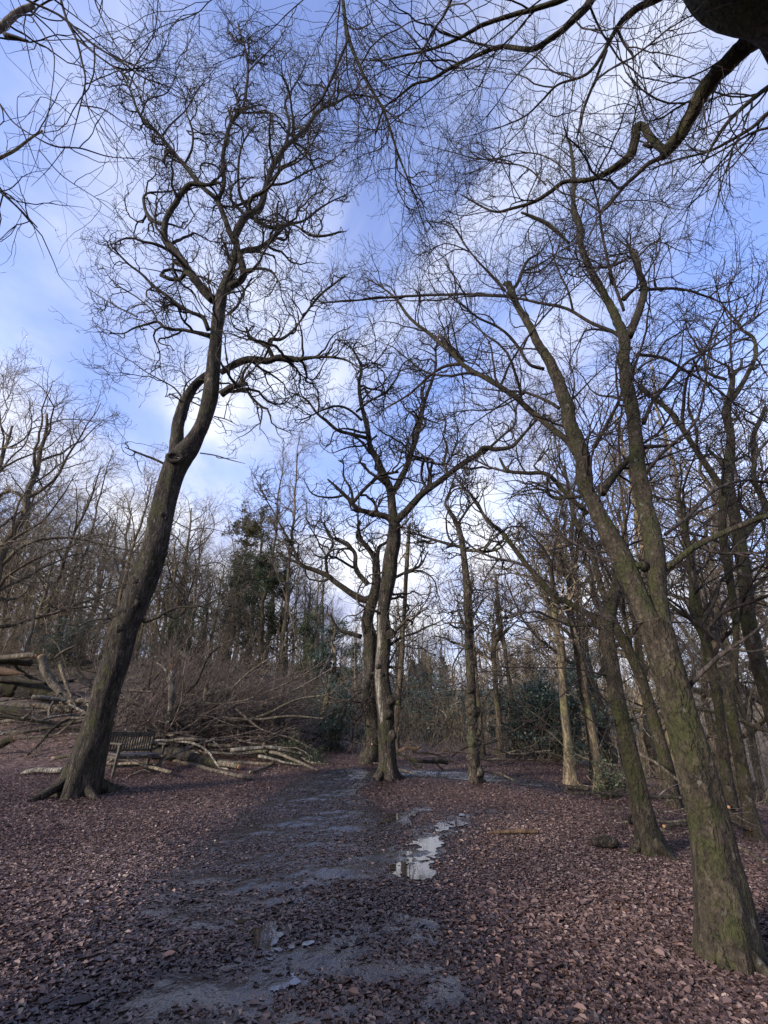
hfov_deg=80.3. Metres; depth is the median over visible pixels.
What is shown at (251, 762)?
fallen log
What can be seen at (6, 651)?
undergrowth
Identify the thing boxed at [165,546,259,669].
woodland tree
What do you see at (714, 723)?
woodland tree
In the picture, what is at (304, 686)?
fallen branch
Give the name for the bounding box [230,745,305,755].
fallen branch
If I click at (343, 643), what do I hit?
woodland tree
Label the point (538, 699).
holly bush
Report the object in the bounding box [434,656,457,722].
conifer
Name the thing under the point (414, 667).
woodland tree
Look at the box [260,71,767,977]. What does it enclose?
beech tree
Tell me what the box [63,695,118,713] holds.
fallen branch
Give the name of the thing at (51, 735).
fallen branch
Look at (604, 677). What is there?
woodland tree
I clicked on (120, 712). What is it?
fallen branch
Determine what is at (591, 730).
woodland tree
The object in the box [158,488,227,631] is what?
woodland tree
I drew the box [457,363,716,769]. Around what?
woodland tree
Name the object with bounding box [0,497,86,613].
woodland tree
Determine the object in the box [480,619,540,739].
woodland tree
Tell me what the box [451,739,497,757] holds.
fallen branch
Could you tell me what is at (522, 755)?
fallen branch
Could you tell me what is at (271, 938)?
puddle
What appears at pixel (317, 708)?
fallen branch
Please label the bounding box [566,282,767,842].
woodland tree
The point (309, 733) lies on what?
fallen branch
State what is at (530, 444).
woodland tree
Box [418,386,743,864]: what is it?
beech tree
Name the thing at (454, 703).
sapling
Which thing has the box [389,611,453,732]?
woodland tree
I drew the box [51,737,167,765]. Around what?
fallen branch
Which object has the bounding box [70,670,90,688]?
fallen log
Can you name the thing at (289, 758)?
fallen log
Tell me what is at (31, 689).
fallen log
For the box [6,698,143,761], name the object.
fallen branch
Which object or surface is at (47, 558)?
woodland tree
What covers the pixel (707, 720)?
woodland tree
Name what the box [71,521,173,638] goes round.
woodland tree
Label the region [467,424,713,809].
woodland tree
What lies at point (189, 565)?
woodland tree
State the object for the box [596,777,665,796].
fallen branch
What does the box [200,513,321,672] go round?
woodland tree
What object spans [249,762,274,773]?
fallen log
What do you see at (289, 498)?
woodland tree
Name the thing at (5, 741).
fallen log
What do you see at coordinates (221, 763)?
fallen log
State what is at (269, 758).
fallen branch
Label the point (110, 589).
woodland tree
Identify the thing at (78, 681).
fallen branch
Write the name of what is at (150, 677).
fallen branch
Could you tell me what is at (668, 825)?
fallen branch
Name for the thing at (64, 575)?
woodland tree
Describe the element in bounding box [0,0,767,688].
sky
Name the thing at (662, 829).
fallen branch
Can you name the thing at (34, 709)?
fallen branch
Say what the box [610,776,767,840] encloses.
fallen branch
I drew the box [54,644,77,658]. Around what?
fallen log
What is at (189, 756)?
fallen log
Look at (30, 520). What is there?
woodland tree
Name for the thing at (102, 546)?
woodland tree
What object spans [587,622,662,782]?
sapling
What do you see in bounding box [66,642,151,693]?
fallen branch
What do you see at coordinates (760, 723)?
woodland tree
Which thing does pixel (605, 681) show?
woodland tree
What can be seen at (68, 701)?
fallen branch
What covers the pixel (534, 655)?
woodland tree
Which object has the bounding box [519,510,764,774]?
woodland tree
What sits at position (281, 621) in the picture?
woodland tree
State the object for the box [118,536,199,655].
woodland tree
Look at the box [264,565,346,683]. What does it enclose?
woodland tree
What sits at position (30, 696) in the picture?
fallen branch
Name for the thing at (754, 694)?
woodland tree
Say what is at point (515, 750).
fallen branch
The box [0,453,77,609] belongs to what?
woodland tree
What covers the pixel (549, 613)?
woodland tree
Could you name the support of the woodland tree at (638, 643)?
on the ground
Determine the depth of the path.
3.53 m
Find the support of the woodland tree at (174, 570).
on the ground
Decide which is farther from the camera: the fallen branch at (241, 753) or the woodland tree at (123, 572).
the woodland tree at (123, 572)
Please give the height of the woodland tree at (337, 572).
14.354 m
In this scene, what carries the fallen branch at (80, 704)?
on the ground
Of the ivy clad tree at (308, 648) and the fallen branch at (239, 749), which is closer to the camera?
the fallen branch at (239, 749)
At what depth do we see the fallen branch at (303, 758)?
11.47 m
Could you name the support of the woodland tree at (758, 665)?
on the ground
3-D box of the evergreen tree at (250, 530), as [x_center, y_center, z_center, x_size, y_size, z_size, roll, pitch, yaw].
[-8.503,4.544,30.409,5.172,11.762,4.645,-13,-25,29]
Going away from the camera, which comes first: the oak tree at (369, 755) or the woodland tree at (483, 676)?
the oak tree at (369, 755)
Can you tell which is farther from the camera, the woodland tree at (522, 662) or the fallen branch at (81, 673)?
the woodland tree at (522, 662)
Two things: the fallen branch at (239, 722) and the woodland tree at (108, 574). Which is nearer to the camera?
the fallen branch at (239, 722)
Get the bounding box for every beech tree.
[0,0,311,292]
[237,0,767,328]
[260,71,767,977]
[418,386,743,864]
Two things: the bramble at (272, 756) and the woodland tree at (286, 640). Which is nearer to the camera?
the bramble at (272, 756)
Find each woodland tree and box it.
[0,329,129,642]
[0,357,138,628]
[0,432,35,545]
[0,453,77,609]
[0,460,103,623]
[0,461,106,644]
[0,467,102,625]
[0,472,27,530]
[0,487,102,645]
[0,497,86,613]
[0,513,63,652]
[2,480,107,648]
[2,498,106,653]
[3,519,129,655]
[4,489,81,651]
[10,519,118,658]
[18,436,133,659]
[21,487,141,637]
[33,493,161,655]
[39,523,145,658]
[45,438,140,655]
[53,442,189,658]
[68,469,221,657]
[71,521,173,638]
[74,548,153,651]
[83,450,187,656]
[86,529,127,656]
[91,546,140,658]
[115,495,249,646]
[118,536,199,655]
[120,535,208,657]
[121,484,244,621]
[136,549,171,658]
[152,527,227,660]
[155,543,241,638]
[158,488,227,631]
[162,524,214,632]
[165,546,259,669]
[175,558,238,659]
[180,476,295,638]
[191,570,264,663]
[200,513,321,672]
[208,560,279,665]
[211,535,338,678]
[235,411,326,672]
[236,597,277,668]
[246,418,335,680]
[246,568,329,680]
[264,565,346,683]
[277,545,336,681]
[281,561,321,683]
[294,588,352,689]
[298,539,349,688]
[317,605,359,683]
[338,625,363,703]
[347,590,442,695]
[375,513,448,751]
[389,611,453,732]
[389,620,446,708]
[410,628,446,741]
[415,552,496,755]
[433,631,463,741]
[439,639,491,708]
[442,548,550,745]
[443,650,508,745]
[448,563,567,757]
[455,588,506,746]
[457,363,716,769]
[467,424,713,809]
[469,561,538,752]
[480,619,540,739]
[483,560,661,755]
[487,371,637,683]
[494,504,625,760]
[495,509,636,785]
[501,415,618,763]
[503,620,555,715]
[505,475,676,784]
[507,626,586,735]
[512,354,767,794]
[513,617,558,721]
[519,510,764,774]
[519,618,574,720]
[526,605,639,746]
[544,337,716,777]
[551,628,636,759]
[559,396,699,776]
[562,297,767,775]
[565,565,652,760]
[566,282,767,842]
[567,431,708,697]
[576,624,635,732]
[578,504,767,780]
[582,428,767,825]
[585,528,754,735]
[591,377,767,751]
[616,216,767,728]
[624,467,767,801]
[648,388,767,646]
[652,474,767,712]
[662,504,767,805]
[672,503,767,791]
[681,478,767,721]
[698,487,767,763]
[710,491,766,695]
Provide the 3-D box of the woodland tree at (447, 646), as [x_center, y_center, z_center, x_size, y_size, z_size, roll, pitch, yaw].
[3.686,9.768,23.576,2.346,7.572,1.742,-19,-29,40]
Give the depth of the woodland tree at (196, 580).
25.13 m
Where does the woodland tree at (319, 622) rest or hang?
on the ground
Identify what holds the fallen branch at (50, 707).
on the ground
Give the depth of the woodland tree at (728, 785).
8.35 m
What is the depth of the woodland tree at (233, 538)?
42.82 m
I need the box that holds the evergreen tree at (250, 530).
[221,497,302,668]
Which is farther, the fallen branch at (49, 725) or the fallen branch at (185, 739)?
the fallen branch at (49, 725)
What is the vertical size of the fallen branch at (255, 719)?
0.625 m
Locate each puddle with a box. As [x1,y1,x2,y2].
[229,918,313,990]
[377,813,414,823]
[390,836,443,880]
[435,813,469,831]
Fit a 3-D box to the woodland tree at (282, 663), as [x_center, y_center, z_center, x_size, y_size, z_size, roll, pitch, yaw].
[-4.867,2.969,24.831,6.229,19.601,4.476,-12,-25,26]
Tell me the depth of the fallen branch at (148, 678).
14.02 m
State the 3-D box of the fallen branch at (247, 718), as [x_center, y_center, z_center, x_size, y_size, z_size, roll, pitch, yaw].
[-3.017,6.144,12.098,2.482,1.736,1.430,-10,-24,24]
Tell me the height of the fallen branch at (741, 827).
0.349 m
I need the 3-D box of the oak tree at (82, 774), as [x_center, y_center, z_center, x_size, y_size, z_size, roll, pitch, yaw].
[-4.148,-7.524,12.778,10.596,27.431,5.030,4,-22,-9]
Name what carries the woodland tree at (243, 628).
on the ground
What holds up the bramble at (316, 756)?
on the ground
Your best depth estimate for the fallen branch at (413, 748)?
12.90 m
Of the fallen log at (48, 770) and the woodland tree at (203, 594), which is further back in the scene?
the woodland tree at (203, 594)
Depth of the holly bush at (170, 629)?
20.66 m
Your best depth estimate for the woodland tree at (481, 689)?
34.53 m
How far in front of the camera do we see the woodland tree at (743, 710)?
21.47 m
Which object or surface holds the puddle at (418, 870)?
on the path
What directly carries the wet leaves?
on the path
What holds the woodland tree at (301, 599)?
on the ground
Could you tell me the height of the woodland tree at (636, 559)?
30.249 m
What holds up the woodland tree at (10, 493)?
on the ground
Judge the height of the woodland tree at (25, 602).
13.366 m
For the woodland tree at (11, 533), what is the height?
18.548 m
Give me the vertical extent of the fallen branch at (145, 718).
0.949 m
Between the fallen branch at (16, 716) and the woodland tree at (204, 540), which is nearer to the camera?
the fallen branch at (16, 716)
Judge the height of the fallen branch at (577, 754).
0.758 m
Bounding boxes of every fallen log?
[0,652,36,659]
[0,659,32,665]
[0,667,25,675]
[0,676,45,683]
[0,682,80,700]
[0,701,72,712]
[0,705,51,724]
[0,735,16,748]
[20,767,63,774]
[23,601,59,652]
[37,654,76,698]
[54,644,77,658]
[58,664,76,710]
[69,733,158,736]
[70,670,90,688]
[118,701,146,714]
[128,736,147,745]
[137,747,232,768]
[147,746,251,779]
[208,743,239,747]
[217,760,241,768]
[221,759,270,764]
[243,750,317,770]
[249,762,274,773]
[565,785,589,790]
[592,835,618,847]
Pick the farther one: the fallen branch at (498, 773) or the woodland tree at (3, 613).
the woodland tree at (3, 613)
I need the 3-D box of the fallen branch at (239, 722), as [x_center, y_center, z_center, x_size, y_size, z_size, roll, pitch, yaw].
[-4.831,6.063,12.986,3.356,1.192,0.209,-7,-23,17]
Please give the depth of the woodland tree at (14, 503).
36.15 m
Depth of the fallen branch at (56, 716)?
14.13 m
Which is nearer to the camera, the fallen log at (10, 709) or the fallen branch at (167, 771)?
the fallen branch at (167, 771)
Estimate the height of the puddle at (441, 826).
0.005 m
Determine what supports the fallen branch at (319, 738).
on the ground
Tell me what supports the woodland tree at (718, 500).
on the ground
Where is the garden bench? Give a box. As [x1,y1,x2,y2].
[107,732,168,776]
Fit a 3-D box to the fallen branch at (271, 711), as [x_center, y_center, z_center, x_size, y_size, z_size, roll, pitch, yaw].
[-2.505,5.391,12.631,3.797,2.491,0.797,-1,-22,4]
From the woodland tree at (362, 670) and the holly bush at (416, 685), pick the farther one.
the woodland tree at (362, 670)
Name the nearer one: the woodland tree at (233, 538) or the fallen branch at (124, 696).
the fallen branch at (124, 696)
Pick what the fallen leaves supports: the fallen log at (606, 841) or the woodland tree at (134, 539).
the fallen log at (606, 841)
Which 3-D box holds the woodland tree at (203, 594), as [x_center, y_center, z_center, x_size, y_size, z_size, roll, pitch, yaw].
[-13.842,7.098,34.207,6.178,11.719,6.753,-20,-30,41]
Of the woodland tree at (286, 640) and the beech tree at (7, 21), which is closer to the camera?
the beech tree at (7, 21)
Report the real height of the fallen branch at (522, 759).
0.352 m
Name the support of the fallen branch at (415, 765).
on the ground
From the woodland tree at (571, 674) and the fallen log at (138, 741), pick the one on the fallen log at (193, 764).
the fallen log at (138, 741)
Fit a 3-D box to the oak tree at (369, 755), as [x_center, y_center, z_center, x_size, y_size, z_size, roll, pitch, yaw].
[-1.222,2.360,12.761,6.997,8.987,3.464,0,-22,0]
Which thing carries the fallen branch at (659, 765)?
on the ground
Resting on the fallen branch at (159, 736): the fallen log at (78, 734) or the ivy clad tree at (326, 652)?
the fallen log at (78, 734)
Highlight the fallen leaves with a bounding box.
[0,631,767,1023]
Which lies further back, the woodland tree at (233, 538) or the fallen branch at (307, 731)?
the woodland tree at (233, 538)
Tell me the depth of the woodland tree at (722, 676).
15.52 m
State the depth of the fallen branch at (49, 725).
14.22 m
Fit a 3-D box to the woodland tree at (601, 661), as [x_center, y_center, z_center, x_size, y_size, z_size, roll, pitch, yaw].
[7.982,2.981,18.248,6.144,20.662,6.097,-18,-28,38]
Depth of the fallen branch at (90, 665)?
21.67 m
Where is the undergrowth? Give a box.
[0,554,767,805]
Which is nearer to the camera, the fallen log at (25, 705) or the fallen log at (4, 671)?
the fallen log at (25, 705)
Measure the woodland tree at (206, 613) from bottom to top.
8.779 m
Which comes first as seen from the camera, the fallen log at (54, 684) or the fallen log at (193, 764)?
the fallen log at (193, 764)
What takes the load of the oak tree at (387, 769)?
on the ground
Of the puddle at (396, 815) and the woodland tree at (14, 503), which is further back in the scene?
the woodland tree at (14, 503)
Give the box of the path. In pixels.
[13,768,581,1023]
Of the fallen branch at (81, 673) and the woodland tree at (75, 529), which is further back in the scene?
the woodland tree at (75, 529)
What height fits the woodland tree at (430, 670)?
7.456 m
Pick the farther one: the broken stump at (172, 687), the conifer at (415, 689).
the conifer at (415, 689)
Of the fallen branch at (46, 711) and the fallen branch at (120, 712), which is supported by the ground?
the fallen branch at (46, 711)
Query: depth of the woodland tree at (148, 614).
25.13 m
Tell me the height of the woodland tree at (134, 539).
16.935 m
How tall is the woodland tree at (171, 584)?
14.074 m
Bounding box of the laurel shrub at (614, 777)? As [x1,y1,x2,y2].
[558,742,628,797]
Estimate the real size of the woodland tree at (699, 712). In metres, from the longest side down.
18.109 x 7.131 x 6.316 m
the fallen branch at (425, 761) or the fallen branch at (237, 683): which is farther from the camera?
the fallen branch at (237, 683)
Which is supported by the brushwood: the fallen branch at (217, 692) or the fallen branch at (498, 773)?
the fallen branch at (217, 692)
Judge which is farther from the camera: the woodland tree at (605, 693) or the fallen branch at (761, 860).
the woodland tree at (605, 693)
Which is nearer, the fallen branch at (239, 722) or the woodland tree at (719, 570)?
the fallen branch at (239, 722)
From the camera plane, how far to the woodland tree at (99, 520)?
30.70 m
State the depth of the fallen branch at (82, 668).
20.52 m
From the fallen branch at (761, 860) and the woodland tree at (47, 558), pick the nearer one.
the fallen branch at (761, 860)
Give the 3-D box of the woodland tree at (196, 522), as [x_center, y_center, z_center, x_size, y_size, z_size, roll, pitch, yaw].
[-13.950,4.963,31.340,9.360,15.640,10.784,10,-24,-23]
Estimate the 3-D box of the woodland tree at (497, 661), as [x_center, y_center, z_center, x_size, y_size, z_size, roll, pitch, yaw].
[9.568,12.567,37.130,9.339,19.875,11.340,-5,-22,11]
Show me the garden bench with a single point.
(137, 755)
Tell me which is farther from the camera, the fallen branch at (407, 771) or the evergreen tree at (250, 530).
the evergreen tree at (250, 530)
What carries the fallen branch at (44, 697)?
on the ground
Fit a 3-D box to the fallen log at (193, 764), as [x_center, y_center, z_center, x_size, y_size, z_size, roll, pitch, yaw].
[-4.709,5.905,10.994,5.624,0.519,0.277,-18,-28,38]
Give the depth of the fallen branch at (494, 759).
11.57 m
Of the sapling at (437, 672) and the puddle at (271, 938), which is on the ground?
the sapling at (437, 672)
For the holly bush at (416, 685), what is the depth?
21.12 m
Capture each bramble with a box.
[254,746,300,765]
[275,727,328,764]
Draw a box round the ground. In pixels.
[0,645,767,983]
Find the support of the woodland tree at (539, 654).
on the ground
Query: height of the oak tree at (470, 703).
7.651 m
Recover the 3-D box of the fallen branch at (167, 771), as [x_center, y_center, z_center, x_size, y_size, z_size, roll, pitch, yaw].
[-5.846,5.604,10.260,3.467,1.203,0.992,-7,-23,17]
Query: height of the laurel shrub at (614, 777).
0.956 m
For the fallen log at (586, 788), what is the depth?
8.37 m
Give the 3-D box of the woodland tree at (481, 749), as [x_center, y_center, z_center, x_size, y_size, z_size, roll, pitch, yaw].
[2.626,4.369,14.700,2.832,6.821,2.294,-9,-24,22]
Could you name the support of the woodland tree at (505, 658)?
on the ground
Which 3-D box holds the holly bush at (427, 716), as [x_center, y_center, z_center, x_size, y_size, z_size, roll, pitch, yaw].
[2.665,8.531,19.241,4.379,3.695,4.380,-11,-24,25]
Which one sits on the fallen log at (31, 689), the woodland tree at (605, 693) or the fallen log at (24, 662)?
the fallen log at (24, 662)
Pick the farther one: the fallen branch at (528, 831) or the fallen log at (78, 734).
the fallen log at (78, 734)
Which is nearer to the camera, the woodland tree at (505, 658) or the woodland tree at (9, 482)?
the woodland tree at (505, 658)
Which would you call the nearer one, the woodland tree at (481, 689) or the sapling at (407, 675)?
the sapling at (407, 675)
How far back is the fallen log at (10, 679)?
16.23 m
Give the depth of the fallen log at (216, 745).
12.03 m
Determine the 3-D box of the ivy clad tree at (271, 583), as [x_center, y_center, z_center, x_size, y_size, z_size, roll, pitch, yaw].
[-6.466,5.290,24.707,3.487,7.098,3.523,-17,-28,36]
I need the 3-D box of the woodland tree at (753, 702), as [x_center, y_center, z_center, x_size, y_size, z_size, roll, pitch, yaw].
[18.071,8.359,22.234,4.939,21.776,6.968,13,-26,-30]
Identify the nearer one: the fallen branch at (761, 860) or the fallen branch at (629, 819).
the fallen branch at (761, 860)
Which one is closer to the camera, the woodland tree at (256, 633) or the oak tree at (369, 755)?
the oak tree at (369, 755)
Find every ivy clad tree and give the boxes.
[207,552,259,664]
[222,542,297,674]
[290,598,326,699]
[300,617,362,726]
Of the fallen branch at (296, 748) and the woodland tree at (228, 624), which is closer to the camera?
the fallen branch at (296, 748)
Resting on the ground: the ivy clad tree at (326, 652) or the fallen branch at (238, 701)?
the ivy clad tree at (326, 652)
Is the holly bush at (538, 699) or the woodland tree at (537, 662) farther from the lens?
the woodland tree at (537, 662)
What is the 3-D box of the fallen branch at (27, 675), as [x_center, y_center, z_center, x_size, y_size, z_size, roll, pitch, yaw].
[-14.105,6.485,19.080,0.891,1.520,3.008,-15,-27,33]
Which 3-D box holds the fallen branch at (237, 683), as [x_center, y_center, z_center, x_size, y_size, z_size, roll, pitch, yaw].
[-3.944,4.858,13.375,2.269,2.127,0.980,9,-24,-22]
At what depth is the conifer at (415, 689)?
55.83 m
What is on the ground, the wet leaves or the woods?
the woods
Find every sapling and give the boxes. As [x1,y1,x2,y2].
[332,607,363,747]
[395,603,428,742]
[426,652,445,725]
[430,662,491,746]
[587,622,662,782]
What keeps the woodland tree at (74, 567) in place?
on the ground
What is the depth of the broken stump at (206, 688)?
13.26 m
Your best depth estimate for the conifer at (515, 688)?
65.19 m
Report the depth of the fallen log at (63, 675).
15.57 m
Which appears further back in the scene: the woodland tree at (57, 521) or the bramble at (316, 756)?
the woodland tree at (57, 521)
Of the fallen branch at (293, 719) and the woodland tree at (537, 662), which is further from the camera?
the woodland tree at (537, 662)
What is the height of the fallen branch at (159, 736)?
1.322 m
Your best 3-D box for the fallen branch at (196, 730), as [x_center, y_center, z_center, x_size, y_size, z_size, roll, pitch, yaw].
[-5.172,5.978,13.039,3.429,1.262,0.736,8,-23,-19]
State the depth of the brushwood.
13.00 m
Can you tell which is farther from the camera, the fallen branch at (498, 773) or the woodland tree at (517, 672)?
the woodland tree at (517, 672)
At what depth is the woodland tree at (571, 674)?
24.59 m
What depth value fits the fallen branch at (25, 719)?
13.78 m
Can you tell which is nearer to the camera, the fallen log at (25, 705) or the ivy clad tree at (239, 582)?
the fallen log at (25, 705)
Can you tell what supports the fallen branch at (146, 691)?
on the brushwood
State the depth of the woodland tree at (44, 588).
26.68 m
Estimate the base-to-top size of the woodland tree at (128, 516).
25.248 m
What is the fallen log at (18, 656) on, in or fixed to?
on the fallen log at (31, 689)
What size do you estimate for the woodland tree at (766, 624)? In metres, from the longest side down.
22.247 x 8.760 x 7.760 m
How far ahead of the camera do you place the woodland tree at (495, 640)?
13.89 m
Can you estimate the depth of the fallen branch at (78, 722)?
13.95 m
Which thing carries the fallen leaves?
on the ground
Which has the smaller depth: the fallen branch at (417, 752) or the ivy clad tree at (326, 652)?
the fallen branch at (417, 752)
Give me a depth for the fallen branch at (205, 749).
10.97 m
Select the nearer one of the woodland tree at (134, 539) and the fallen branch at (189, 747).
the fallen branch at (189, 747)
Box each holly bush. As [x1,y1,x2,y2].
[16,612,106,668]
[129,603,210,674]
[309,675,365,752]
[390,676,466,742]
[392,672,494,742]
[453,640,648,767]
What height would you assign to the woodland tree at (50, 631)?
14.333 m
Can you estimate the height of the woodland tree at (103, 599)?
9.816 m
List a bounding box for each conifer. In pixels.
[394,659,426,710]
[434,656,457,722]
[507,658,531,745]
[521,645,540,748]
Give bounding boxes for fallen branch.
[0,689,31,729]
[0,689,91,701]
[0,691,49,729]
[0,709,75,735]
[0,715,80,733]
[2,692,77,713]
[5,713,162,731]
[6,648,168,735]
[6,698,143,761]
[13,683,142,716]
[14,652,83,685]
[17,684,91,739]
[31,680,122,714]
[39,680,91,714]
[47,691,63,729]
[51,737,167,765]
[56,738,172,773]
[59,698,131,714]
[61,663,121,693]
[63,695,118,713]
[65,654,136,667]
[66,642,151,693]
[66,654,96,672]
[67,716,139,730]
[108,737,204,761]
[118,704,174,746]
[120,694,171,736]
[123,738,234,775]
[124,689,227,755]
[129,655,163,708]
[129,669,200,695]
[131,709,153,731]
[135,698,260,745]
[147,659,153,690]
[155,739,229,769]
[179,674,253,712]
[195,702,265,746]
[195,751,256,754]
[196,644,343,704]
[202,753,281,757]
[204,642,288,716]
[222,661,362,744]
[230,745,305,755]
[231,698,339,720]
[235,708,313,759]
[241,717,296,739]
[254,645,346,710]
[258,754,302,765]
[267,708,365,743]
[270,728,354,749]
[275,703,336,744]
[275,746,315,759]
[287,700,333,713]
[289,754,328,764]
[371,743,447,764]
[373,762,419,772]
[399,746,420,752]
[407,755,422,767]
[412,750,459,764]
[442,749,494,757]
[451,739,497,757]
[480,758,504,760]
[482,746,558,761]
[484,770,514,780]
[487,829,539,833]
[493,739,539,754]
[497,752,534,765]
[509,750,551,754]
[519,748,561,756]
[546,729,619,766]
[571,774,682,819]
[590,733,686,841]
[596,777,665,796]
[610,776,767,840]
[628,809,631,824]
[638,751,679,782]
[651,786,750,830]
[661,828,688,834]
[662,822,687,828]
[712,744,767,811]
[738,846,767,864]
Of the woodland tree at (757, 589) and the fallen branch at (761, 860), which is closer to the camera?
the fallen branch at (761, 860)
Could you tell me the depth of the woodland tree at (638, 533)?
27.53 m
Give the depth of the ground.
9.46 m
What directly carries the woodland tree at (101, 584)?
on the ground
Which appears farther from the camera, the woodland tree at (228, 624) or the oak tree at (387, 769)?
the woodland tree at (228, 624)
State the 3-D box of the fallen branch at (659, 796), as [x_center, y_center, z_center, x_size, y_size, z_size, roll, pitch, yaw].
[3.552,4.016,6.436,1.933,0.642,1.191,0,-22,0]
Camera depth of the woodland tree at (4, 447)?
19.48 m
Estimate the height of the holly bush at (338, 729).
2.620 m
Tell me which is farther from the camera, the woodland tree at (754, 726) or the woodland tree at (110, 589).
the woodland tree at (110, 589)
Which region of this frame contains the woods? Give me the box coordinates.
[0,533,767,780]
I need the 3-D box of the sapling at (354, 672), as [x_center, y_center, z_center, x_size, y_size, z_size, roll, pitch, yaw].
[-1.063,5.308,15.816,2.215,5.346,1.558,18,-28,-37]
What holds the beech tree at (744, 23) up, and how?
on the ground
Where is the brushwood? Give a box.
[32,613,344,763]
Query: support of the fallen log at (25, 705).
on the ground
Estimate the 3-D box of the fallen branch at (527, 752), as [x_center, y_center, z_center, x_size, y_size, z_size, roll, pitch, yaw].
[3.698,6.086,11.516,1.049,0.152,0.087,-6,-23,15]
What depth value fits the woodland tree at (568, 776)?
10.01 m
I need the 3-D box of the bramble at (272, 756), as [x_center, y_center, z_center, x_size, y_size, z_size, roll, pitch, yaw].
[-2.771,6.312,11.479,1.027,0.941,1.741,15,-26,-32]
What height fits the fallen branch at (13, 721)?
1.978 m
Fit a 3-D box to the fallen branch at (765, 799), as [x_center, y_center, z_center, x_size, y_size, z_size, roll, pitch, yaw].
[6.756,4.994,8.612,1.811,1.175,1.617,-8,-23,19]
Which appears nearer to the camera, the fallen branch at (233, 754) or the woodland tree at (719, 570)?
the fallen branch at (233, 754)
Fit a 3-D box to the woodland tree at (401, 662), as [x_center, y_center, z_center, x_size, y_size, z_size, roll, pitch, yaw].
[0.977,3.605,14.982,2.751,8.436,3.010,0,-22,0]
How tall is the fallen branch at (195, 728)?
2.039 m
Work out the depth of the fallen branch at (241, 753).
11.84 m
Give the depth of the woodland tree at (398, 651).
44.11 m
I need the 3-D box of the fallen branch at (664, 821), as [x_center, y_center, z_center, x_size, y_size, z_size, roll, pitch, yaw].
[3.313,3.814,6.033,1.002,1.550,1.725,-18,-28,37]
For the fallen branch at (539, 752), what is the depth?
11.34 m
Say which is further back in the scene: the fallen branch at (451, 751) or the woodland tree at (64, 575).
the woodland tree at (64, 575)
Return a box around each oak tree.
[20,0,409,803]
[220,453,456,764]
[249,288,563,782]
[390,455,555,783]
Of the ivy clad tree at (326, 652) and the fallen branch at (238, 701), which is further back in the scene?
the ivy clad tree at (326, 652)
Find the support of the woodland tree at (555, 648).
on the ground
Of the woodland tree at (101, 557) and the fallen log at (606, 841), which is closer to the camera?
the fallen log at (606, 841)
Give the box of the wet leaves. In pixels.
[0,763,677,1023]
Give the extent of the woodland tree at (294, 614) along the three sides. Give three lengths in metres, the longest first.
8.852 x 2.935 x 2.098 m
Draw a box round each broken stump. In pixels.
[165,657,175,725]
[203,680,208,700]
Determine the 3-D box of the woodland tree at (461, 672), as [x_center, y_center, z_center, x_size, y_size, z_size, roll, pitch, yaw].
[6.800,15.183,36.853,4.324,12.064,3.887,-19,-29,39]
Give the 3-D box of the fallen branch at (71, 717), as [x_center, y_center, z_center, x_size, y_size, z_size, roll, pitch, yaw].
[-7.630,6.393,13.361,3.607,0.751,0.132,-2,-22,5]

